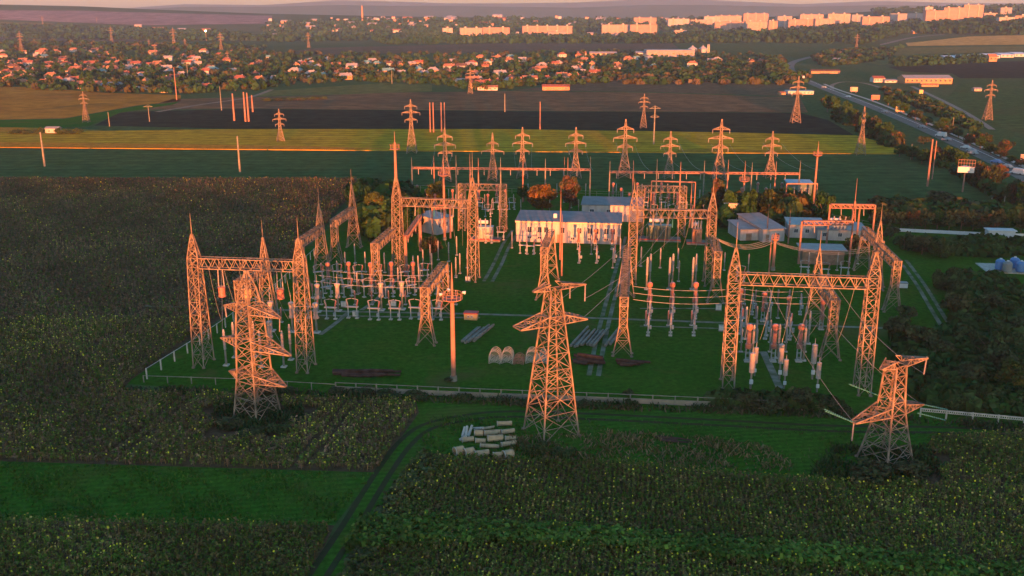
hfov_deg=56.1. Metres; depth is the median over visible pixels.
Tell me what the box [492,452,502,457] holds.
concrete pipe
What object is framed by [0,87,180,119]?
tan field
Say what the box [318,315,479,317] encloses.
yard path
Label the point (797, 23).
apartment block
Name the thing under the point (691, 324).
support insulator
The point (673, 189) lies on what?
portal frame
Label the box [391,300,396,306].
control cabinet
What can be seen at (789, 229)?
lightning mast
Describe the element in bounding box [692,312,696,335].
disconnector
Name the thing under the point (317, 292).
circuit breaker
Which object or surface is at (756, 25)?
apartment block
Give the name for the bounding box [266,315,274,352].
circuit breaker
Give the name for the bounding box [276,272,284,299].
line trap
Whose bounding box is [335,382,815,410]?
fence
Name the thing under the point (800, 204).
yard thicket
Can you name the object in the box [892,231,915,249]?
bush
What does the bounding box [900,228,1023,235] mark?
wall
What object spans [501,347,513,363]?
bundle of frames
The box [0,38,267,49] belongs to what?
wood
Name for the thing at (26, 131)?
bush
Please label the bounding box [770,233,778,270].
floodlight mast
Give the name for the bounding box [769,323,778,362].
instrument transformer
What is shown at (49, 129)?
hut
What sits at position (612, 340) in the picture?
concrete pole
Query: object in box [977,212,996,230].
bush
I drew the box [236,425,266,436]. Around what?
bush
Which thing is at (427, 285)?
busbar gantry
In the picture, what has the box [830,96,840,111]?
tree
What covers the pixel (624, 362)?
timber pile
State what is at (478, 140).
stubble field
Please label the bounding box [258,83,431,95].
olive meadow
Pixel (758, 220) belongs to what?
building
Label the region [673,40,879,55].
village edge meadow
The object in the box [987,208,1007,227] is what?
bush
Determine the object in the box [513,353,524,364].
bundle of frames
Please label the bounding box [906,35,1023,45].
golden field
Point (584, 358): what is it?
timber pile
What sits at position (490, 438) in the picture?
concrete pipe
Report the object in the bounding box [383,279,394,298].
disconnector
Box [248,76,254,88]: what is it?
tree
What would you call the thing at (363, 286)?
disconnector
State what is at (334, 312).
disconnector
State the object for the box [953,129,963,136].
tree
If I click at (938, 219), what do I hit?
tree
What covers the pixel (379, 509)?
weed band
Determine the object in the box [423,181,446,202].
tree
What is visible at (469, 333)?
concrete pole
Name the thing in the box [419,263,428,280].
disconnector
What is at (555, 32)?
apartment block
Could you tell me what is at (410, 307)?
disconnector
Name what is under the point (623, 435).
weeds
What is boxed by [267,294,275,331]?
circuit breaker
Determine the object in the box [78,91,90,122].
lattice pylon
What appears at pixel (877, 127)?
tree
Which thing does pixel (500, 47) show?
wide brown plain
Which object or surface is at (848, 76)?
ground
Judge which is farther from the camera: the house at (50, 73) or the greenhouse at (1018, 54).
the greenhouse at (1018, 54)
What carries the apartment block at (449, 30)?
on the ground at (848, 76)
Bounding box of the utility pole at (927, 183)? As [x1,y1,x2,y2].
[926,139,933,186]
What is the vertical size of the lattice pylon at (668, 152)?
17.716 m
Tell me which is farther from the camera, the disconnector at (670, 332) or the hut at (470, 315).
the hut at (470, 315)
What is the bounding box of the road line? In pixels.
[816,83,995,158]
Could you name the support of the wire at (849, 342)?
attached to the lattice pylon at (884, 367)
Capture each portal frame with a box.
[403,215,421,275]
[431,204,450,238]
[649,180,695,226]
[785,183,817,199]
[797,185,856,263]
[825,203,875,245]
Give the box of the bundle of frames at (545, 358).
[538,348,546,363]
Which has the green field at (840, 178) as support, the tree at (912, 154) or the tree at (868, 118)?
the tree at (912, 154)
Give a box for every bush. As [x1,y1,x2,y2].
[6,129,15,133]
[21,129,33,133]
[33,127,43,132]
[53,128,68,133]
[72,128,83,133]
[215,416,243,430]
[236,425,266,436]
[258,385,272,394]
[262,421,295,434]
[279,386,295,393]
[328,385,344,393]
[351,385,374,394]
[376,386,401,398]
[404,388,428,400]
[420,235,442,253]
[455,393,473,401]
[520,397,537,406]
[522,439,547,454]
[549,446,579,459]
[576,399,593,407]
[622,388,633,395]
[624,398,637,404]
[732,391,762,409]
[760,395,788,413]
[782,386,813,404]
[815,394,838,410]
[832,403,853,416]
[836,215,850,222]
[842,234,867,255]
[849,456,891,483]
[850,110,861,125]
[867,116,881,128]
[868,207,889,228]
[881,208,900,225]
[883,223,900,239]
[883,315,911,333]
[890,130,904,141]
[891,459,930,480]
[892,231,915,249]
[894,211,909,227]
[896,305,917,317]
[904,208,923,228]
[904,324,941,343]
[907,109,923,119]
[907,235,932,253]
[912,360,934,370]
[917,136,933,143]
[919,208,935,228]
[925,190,956,199]
[928,238,954,257]
[929,145,943,157]
[932,269,952,289]
[938,292,971,311]
[939,124,957,135]
[939,210,961,230]
[943,393,967,410]
[945,267,962,277]
[949,277,979,290]
[952,361,986,379]
[953,208,970,229]
[963,133,977,144]
[966,160,991,177]
[969,212,983,229]
[977,133,992,142]
[977,164,1001,183]
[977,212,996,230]
[978,345,1019,366]
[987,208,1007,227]
[992,147,1009,156]
[996,139,1015,150]
[1002,178,1021,202]
[1009,392,1023,404]
[1014,158,1023,164]
[1016,210,1023,232]
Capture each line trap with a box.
[217,270,225,297]
[243,271,251,297]
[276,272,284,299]
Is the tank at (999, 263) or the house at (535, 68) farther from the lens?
the house at (535, 68)
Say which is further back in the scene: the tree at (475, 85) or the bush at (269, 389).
the tree at (475, 85)
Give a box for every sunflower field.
[0,176,359,318]
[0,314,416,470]
[0,512,328,575]
[343,427,1023,575]
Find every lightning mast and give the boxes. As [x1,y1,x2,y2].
[559,205,560,259]
[561,214,562,275]
[689,188,691,227]
[768,237,771,272]
[787,211,790,243]
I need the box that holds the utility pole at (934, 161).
[931,141,936,178]
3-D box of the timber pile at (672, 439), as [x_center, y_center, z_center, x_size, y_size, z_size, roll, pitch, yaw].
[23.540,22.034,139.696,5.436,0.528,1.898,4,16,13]
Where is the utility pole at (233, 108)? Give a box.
[232,94,234,120]
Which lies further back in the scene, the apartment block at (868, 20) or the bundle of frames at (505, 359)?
the apartment block at (868, 20)
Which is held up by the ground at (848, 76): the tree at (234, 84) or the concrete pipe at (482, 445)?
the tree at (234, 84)
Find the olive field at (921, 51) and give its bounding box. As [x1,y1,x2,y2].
[867,46,1023,64]
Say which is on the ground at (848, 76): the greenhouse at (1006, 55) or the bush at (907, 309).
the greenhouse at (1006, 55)
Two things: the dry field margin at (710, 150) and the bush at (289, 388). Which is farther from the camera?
the dry field margin at (710, 150)
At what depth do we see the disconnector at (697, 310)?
194.85 m
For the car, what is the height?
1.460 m
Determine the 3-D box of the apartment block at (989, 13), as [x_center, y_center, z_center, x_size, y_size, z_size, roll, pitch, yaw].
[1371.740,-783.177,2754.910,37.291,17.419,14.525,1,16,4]
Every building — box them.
[76,81,101,88]
[418,210,452,234]
[478,85,497,89]
[515,210,622,244]
[522,75,537,79]
[542,84,569,89]
[581,196,643,221]
[589,51,616,55]
[644,49,694,56]
[722,199,738,218]
[727,219,758,240]
[737,212,786,241]
[777,91,785,94]
[784,179,812,195]
[784,217,824,237]
[785,90,813,93]
[796,243,847,264]
[809,69,839,73]
[815,222,866,240]
[870,76,885,81]
[883,79,898,82]
[897,75,952,83]
[919,83,938,86]
[971,87,981,90]
[984,227,1017,237]
[986,54,997,61]
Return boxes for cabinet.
[341,301,346,307]
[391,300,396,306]
[715,304,721,310]
[718,325,723,331]
[899,281,907,287]
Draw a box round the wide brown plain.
[282,43,678,54]
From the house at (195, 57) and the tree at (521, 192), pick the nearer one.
the tree at (521, 192)
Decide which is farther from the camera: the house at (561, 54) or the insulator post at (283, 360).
the house at (561, 54)
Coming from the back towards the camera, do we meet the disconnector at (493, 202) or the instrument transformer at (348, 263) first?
the disconnector at (493, 202)
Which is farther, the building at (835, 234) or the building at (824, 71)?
the building at (824, 71)
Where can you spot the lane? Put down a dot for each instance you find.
(217, 102)
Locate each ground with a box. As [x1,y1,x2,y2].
[0,0,1023,546]
[520,79,799,96]
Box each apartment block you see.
[442,27,452,32]
[460,27,481,35]
[483,26,509,34]
[522,25,571,34]
[547,30,565,35]
[602,23,629,34]
[630,23,656,33]
[634,17,655,23]
[667,18,688,25]
[673,29,686,32]
[690,19,711,24]
[703,15,719,22]
[714,21,743,30]
[720,15,740,21]
[742,13,768,21]
[744,20,770,30]
[767,20,777,29]
[776,15,791,28]
[786,18,813,28]
[799,14,823,18]
[813,17,834,26]
[826,13,850,24]
[850,14,862,22]
[860,15,889,25]
[889,12,907,23]
[907,12,922,20]
[923,6,932,10]
[923,9,944,24]
[942,6,964,20]
[962,4,983,17]
[983,12,997,15]
[996,16,1014,20]
[998,7,1012,14]
[1012,14,1023,18]
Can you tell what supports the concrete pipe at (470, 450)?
on the verge
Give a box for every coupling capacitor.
[749,347,755,388]
[754,345,758,375]
[778,338,784,378]
[783,356,788,388]
[811,339,817,378]
[816,361,821,391]
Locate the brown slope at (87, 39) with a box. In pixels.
[0,37,153,45]
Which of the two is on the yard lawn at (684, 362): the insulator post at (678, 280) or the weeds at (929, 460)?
the insulator post at (678, 280)
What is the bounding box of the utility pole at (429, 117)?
[429,102,430,131]
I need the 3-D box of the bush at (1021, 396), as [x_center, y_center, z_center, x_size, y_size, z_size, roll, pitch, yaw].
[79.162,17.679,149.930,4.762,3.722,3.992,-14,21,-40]
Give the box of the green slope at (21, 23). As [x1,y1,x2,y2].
[0,22,55,24]
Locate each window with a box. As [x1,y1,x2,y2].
[527,226,531,232]
[537,227,541,232]
[604,228,608,234]
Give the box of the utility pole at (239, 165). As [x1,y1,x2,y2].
[236,136,240,171]
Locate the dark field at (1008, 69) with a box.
[890,61,1023,77]
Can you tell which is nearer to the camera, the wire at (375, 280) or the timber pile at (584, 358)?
the timber pile at (584, 358)
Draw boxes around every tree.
[47,77,55,86]
[58,67,65,75]
[83,77,90,84]
[109,64,113,72]
[109,77,118,83]
[118,54,124,60]
[120,78,128,82]
[143,71,148,77]
[157,76,166,81]
[178,73,185,80]
[212,76,220,85]
[219,74,225,81]
[229,81,238,90]
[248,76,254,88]
[288,71,295,79]
[296,75,303,81]
[307,78,313,83]
[345,186,354,205]
[353,181,371,204]
[363,191,384,205]
[381,198,398,217]
[394,191,411,199]
[401,71,406,79]
[404,203,423,233]
[407,66,414,74]
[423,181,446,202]
[433,54,439,62]
[450,73,455,82]
[472,80,478,89]
[516,65,521,73]
[516,185,528,201]
[526,184,558,209]
[558,175,580,210]
[710,178,724,203]
[723,189,739,213]
[740,189,757,212]
[759,189,784,213]
[782,193,795,199]
[815,190,835,219]
[822,94,832,111]
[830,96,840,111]
[834,104,844,116]
[842,101,852,112]
[847,107,857,118]
[857,112,869,125]
[865,115,875,127]
[874,122,885,134]
[879,122,893,132]
[882,94,893,105]
[890,99,900,106]
[893,144,907,156]
[899,102,909,112]
[905,146,918,159]
[916,149,929,163]
[920,116,933,124]
[930,121,947,129]
[931,210,946,228]
[937,117,951,124]
[942,145,959,162]
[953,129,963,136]
[954,150,968,164]
[968,130,981,137]
[975,136,987,147]
[982,144,996,153]
[992,164,1010,179]
[994,358,1023,385]
[1003,209,1019,227]
[1005,155,1016,162]
[1016,182,1023,199]
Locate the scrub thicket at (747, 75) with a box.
[587,65,812,84]
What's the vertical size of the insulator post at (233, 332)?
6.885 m
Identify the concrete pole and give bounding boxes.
[461,326,478,341]
[463,326,480,341]
[471,324,489,339]
[474,324,493,339]
[572,326,588,343]
[576,330,589,346]
[580,328,595,345]
[586,329,598,345]
[589,329,603,345]
[592,328,607,346]
[606,328,619,342]
[609,330,620,344]
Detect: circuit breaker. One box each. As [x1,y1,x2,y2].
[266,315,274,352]
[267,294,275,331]
[288,295,294,332]
[312,293,320,333]
[314,277,321,312]
[334,274,341,311]
[378,278,384,310]
[399,277,405,309]
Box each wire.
[317,281,418,287]
[319,275,419,281]
[327,270,428,275]
[530,226,644,320]
[584,220,670,316]
[634,286,737,290]
[637,293,745,297]
[769,288,850,418]
[777,243,868,252]
[805,290,914,399]
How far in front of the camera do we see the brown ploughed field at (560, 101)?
661.92 m
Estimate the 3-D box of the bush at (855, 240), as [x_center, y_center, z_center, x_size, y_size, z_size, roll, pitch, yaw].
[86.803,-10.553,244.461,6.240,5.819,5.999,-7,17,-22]
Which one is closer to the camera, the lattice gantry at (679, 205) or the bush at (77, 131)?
the lattice gantry at (679, 205)
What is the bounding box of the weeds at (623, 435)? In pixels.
[508,428,793,471]
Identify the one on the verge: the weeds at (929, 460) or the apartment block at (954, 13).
the weeds at (929, 460)
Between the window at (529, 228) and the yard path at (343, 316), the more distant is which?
the window at (529, 228)
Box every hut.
[44,126,61,132]
[463,310,478,319]
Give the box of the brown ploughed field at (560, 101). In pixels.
[149,91,807,111]
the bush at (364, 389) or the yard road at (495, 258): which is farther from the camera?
the yard road at (495, 258)
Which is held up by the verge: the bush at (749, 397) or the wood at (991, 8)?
the bush at (749, 397)
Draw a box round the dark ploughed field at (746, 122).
[94,109,852,134]
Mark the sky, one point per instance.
(88, 3)
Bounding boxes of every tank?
[995,258,1004,269]
[1002,260,1012,273]
[1010,256,1019,268]
[1015,260,1023,272]
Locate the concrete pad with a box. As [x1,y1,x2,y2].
[975,263,1023,273]
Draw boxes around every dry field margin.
[0,127,94,131]
[0,142,387,149]
[675,149,843,151]
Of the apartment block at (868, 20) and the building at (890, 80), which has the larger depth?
the apartment block at (868, 20)
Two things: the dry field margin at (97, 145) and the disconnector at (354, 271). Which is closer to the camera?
the disconnector at (354, 271)
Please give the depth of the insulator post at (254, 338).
172.62 m
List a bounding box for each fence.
[143,375,334,389]
[145,248,314,378]
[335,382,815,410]
[414,185,884,226]
[919,407,1023,423]
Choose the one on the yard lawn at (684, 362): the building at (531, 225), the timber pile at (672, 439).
the building at (531, 225)
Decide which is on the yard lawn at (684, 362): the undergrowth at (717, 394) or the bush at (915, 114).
the undergrowth at (717, 394)
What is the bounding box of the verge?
[123,389,1023,575]
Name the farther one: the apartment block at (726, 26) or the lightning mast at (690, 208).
the apartment block at (726, 26)
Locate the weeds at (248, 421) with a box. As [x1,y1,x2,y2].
[209,395,304,433]
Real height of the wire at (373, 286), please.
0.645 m
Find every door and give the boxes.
[746,233,751,240]
[805,253,819,263]
[821,254,835,264]
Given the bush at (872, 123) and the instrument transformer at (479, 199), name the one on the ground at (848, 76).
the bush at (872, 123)
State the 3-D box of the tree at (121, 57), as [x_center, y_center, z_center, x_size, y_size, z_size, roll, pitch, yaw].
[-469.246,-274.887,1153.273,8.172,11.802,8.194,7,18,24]
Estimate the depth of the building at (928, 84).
801.24 m
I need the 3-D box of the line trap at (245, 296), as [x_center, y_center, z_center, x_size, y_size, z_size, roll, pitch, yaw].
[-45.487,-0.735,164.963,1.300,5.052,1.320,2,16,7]
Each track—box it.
[305,410,1022,575]
[324,416,1022,575]
[910,86,995,129]
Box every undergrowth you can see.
[702,386,845,413]
[866,194,1023,225]
[886,266,1023,416]
[899,232,1023,257]
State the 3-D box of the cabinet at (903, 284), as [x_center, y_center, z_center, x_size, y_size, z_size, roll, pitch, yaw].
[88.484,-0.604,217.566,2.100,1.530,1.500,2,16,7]
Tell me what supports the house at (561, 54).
on the ground at (848, 76)
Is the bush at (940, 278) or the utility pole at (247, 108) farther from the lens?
the utility pole at (247, 108)
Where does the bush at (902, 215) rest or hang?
on the yard lawn at (684, 362)
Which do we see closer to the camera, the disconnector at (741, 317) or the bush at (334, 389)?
the bush at (334, 389)
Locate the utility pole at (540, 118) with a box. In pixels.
[539,102,540,129]
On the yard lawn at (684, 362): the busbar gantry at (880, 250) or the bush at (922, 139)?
the busbar gantry at (880, 250)
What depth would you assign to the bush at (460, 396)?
153.50 m
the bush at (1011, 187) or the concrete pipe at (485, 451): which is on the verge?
the concrete pipe at (485, 451)
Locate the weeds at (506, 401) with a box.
[120,384,1023,431]
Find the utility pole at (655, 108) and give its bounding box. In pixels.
[649,106,660,143]
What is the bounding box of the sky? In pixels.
[0,0,1023,7]
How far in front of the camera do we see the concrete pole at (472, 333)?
184.12 m
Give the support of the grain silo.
on the village edge meadow at (783, 49)
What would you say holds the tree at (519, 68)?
on the ground at (848, 76)
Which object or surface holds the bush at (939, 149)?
on the green field at (840, 178)
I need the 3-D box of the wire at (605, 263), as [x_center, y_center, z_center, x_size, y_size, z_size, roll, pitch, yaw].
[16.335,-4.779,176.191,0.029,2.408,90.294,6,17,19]
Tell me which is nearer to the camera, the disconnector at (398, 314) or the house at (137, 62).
the disconnector at (398, 314)
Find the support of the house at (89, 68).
on the ground at (848, 76)
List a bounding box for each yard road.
[482,230,513,280]
[491,234,515,281]
[587,236,626,374]
[596,237,632,375]
[902,262,940,324]
[905,260,947,321]
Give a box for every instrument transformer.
[325,262,331,288]
[346,261,350,288]
[368,262,373,288]
[389,261,394,288]
[411,261,415,286]
[478,191,480,206]
[577,229,580,249]
[593,229,596,249]
[610,229,613,249]
[647,282,652,313]
[651,193,654,210]
[669,282,674,313]
[692,282,698,313]
[737,288,743,317]
[744,323,752,362]
[760,292,766,321]
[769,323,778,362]
[784,296,791,325]
[795,323,804,362]
[818,299,825,329]
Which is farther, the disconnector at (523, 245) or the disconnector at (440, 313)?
the disconnector at (523, 245)
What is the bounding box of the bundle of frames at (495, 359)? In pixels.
[489,347,501,363]
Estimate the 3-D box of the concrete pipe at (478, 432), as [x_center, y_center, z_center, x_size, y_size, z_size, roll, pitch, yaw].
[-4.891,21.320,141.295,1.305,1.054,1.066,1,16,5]
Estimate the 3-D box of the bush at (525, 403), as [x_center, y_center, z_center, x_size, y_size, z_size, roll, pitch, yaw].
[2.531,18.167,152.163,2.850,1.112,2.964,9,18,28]
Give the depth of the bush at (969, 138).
446.46 m
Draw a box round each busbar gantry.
[233,220,279,333]
[294,195,331,287]
[328,180,362,263]
[367,228,395,294]
[411,157,590,202]
[415,262,455,346]
[534,229,559,300]
[608,161,800,205]
[611,246,634,357]
[705,237,724,303]
[803,230,841,360]
[852,227,884,287]
[864,204,902,312]
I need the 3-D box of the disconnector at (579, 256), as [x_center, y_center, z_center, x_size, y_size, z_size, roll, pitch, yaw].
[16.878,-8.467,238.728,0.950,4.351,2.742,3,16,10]
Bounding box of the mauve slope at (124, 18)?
[0,10,271,24]
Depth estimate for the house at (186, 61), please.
1114.90 m
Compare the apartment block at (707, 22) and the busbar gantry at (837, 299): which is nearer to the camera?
the busbar gantry at (837, 299)
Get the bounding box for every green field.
[0,150,1009,206]
[946,81,1023,134]
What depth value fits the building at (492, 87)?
764.26 m
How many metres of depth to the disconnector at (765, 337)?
182.79 m
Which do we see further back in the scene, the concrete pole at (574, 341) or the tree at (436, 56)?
the tree at (436, 56)
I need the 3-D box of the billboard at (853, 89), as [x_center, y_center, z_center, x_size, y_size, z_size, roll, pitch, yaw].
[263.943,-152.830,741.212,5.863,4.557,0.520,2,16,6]
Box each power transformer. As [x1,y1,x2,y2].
[469,218,501,241]
[638,217,680,241]
[686,220,707,244]
[829,216,846,229]
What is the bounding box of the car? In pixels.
[990,159,1002,163]
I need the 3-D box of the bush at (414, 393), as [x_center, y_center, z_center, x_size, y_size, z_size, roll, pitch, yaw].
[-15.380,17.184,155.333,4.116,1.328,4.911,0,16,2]
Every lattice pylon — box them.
[16,32,23,50]
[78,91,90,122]
[220,270,290,420]
[272,109,284,141]
[402,99,419,153]
[434,128,455,181]
[466,69,474,93]
[481,133,503,181]
[512,127,532,178]
[513,280,587,440]
[565,127,585,178]
[613,119,636,178]
[638,93,647,127]
[660,131,679,178]
[708,119,732,179]
[762,131,781,177]
[790,76,805,122]
[824,355,947,472]
[854,106,865,154]
[982,80,996,119]
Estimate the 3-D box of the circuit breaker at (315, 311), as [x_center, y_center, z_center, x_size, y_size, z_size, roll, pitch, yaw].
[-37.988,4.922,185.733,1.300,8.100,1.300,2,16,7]
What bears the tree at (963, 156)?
on the ground at (848, 76)
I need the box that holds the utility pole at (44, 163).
[40,132,45,166]
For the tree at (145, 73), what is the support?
on the ground at (848, 76)
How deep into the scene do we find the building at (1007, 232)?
264.92 m
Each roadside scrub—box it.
[760,54,796,82]
[810,43,904,66]
[820,97,1023,204]
[878,86,983,129]
[888,52,987,65]
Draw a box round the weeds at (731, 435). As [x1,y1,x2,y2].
[512,415,1019,477]
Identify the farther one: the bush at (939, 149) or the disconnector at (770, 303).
the bush at (939, 149)
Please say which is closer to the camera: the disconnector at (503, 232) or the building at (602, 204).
the disconnector at (503, 232)
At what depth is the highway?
536.80 m
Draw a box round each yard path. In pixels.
[143,305,926,328]
[318,311,349,334]
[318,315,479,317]
[360,276,399,309]
[640,308,715,308]
[640,326,718,328]
[760,351,782,387]
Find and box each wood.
[0,22,264,40]
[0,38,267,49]
[261,15,708,41]
[374,24,911,44]
[674,12,1023,34]
[870,3,1023,15]
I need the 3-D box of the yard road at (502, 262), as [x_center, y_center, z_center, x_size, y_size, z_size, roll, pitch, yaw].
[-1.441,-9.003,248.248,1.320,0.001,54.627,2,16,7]
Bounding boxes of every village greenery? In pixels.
[0,43,269,93]
[261,48,768,89]
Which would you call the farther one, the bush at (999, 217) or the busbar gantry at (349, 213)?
the bush at (999, 217)
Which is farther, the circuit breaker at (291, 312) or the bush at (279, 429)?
the circuit breaker at (291, 312)
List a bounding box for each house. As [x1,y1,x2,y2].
[7,63,19,67]
[11,66,25,71]
[22,60,33,65]
[43,72,55,78]
[62,77,74,81]
[83,66,95,70]
[124,64,133,68]
[130,61,141,66]
[148,50,157,54]
[161,65,171,68]
[163,55,172,60]
[163,75,172,83]
[181,60,191,65]
[191,56,200,60]
[199,49,208,52]
[201,67,209,74]
[222,57,230,62]
[233,74,245,79]
[253,75,266,81]
[288,67,301,71]
[339,72,352,79]
[346,63,357,68]
[382,67,394,72]
[408,61,415,65]
[428,67,438,72]
[443,63,455,68]
[456,63,466,66]
[465,75,479,79]
[471,79,485,87]
[492,69,506,75]
[518,57,526,61]
[528,66,540,71]
[551,61,559,65]
[557,52,565,56]
[562,73,571,79]
[589,69,600,73]
[687,60,697,66]
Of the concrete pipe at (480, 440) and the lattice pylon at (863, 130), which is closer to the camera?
the concrete pipe at (480, 440)
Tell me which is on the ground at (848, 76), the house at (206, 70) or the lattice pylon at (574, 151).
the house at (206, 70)
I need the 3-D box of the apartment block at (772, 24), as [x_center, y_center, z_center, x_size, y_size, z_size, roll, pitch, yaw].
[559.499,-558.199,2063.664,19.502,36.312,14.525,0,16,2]
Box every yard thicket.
[344,177,425,241]
[695,187,818,226]
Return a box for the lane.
[156,89,273,111]
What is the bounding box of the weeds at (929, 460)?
[809,440,949,483]
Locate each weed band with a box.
[336,447,442,575]
[341,510,1023,575]
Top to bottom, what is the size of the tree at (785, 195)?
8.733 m
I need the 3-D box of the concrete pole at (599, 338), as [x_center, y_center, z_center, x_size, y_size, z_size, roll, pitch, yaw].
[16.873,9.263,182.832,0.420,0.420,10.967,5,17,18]
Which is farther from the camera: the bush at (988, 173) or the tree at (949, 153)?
the tree at (949, 153)
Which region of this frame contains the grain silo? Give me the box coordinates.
[699,45,706,52]
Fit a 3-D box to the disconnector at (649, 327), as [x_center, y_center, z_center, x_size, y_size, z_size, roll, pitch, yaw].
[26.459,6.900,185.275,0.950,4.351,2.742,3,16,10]
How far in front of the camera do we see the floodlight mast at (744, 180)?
283.42 m
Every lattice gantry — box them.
[186,218,316,373]
[389,131,480,282]
[457,183,507,231]
[625,183,716,286]
[634,185,686,236]
[719,226,881,396]
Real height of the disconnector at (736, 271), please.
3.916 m
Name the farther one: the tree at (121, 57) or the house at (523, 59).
the house at (523, 59)
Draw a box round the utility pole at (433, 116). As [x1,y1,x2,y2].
[432,102,433,131]
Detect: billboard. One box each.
[850,87,857,92]
[871,95,879,100]
[958,159,975,191]
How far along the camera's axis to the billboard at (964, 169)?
329.41 m
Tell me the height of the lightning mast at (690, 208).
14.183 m
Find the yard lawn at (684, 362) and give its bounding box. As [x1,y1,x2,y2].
[128,186,1023,423]
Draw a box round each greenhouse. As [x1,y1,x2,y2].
[995,53,1013,56]
[1005,52,1023,56]
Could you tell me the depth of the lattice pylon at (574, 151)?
358.79 m
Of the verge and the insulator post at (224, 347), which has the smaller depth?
the verge
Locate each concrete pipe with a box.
[452,445,464,455]
[461,436,473,442]
[463,447,474,455]
[474,429,483,435]
[474,449,489,456]
[475,438,485,442]
[480,443,498,447]
[481,426,494,429]
[484,429,499,435]
[487,434,503,441]
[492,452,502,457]
[497,421,511,425]
[500,428,514,433]
[500,440,516,446]
[501,449,514,459]
[505,436,515,440]
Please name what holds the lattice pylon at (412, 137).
on the green field at (840, 178)
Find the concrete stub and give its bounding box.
[467,425,472,435]
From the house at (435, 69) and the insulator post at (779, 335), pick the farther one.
the house at (435, 69)
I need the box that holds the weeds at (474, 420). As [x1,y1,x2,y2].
[416,414,528,458]
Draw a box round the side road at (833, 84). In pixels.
[829,82,878,89]
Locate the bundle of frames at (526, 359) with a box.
[525,347,537,363]
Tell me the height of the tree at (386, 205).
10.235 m
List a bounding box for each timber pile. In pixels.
[332,369,400,376]
[573,352,604,364]
[616,358,649,365]
[655,435,691,442]
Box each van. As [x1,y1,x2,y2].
[935,132,946,136]
[1010,167,1023,174]
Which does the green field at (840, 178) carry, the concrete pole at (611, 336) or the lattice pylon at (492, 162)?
the lattice pylon at (492, 162)
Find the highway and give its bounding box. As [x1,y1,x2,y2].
[787,34,1023,181]
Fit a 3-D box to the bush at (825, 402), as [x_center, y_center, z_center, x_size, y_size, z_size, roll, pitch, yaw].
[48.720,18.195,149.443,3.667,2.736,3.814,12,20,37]
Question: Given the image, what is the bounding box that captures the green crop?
[0,461,372,524]
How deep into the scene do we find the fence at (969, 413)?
146.01 m
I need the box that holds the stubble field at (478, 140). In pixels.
[0,129,896,153]
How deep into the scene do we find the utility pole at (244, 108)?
544.62 m
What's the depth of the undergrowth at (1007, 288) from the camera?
169.91 m
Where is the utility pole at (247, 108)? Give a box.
[246,93,249,121]
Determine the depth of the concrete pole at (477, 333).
184.84 m
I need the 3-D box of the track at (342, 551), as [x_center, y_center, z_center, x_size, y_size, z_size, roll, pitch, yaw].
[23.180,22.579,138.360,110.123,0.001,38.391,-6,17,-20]
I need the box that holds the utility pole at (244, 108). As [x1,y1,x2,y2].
[243,92,246,121]
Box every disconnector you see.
[306,298,318,318]
[313,264,323,281]
[320,279,332,298]
[324,299,337,319]
[331,264,342,280]
[341,278,353,297]
[346,298,358,318]
[352,264,363,281]
[362,278,373,297]
[367,299,380,320]
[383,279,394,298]
[388,299,401,320]
[399,264,409,280]
[405,277,416,296]
[408,299,421,319]
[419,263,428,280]
[430,299,442,320]
[484,204,491,216]
[484,229,492,242]
[492,197,498,209]
[496,226,504,239]
[508,197,515,209]
[519,239,527,253]
[526,240,534,254]
[577,245,581,263]
[595,245,599,263]
[614,245,616,262]
[646,313,651,335]
[649,297,652,318]
[668,312,673,335]
[670,297,674,318]
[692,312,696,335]
[693,298,698,318]
[735,265,745,281]
[738,308,744,334]
[750,293,754,314]
[763,313,769,339]
[768,291,772,311]
[788,313,794,340]
[798,293,803,314]
[799,260,809,275]
[839,261,850,276]
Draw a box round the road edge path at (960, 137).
[824,84,1023,167]
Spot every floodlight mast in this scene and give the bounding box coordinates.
[438,161,448,239]
[439,262,465,381]
[739,161,749,191]
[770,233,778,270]
[813,143,821,203]
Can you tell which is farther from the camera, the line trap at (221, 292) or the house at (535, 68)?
the house at (535, 68)
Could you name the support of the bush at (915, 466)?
on the verge
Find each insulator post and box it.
[222,329,229,365]
[231,322,237,357]
[252,321,256,357]
[258,332,264,367]
[280,331,286,367]
[288,324,294,360]
[356,272,358,294]
[417,267,419,288]
[454,257,456,277]
[458,253,460,273]
[639,246,641,266]
[644,257,648,289]
[649,254,651,281]
[666,257,670,289]
[671,254,674,281]
[677,261,679,281]
[690,257,694,289]
[694,254,697,281]
[739,329,742,351]
[743,307,747,339]
[752,325,755,351]
[768,329,771,351]
[776,324,780,358]
[784,329,787,351]
[801,326,806,361]
[806,311,811,344]
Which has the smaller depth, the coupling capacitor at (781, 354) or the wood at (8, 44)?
the coupling capacitor at (781, 354)
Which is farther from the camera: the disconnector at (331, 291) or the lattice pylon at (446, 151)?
the lattice pylon at (446, 151)
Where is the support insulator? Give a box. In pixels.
[689,310,692,325]
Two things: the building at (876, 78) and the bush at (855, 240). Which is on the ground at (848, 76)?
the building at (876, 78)
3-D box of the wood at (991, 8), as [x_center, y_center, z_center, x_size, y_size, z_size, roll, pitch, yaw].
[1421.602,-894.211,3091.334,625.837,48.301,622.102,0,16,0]
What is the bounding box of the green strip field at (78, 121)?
[0,102,177,127]

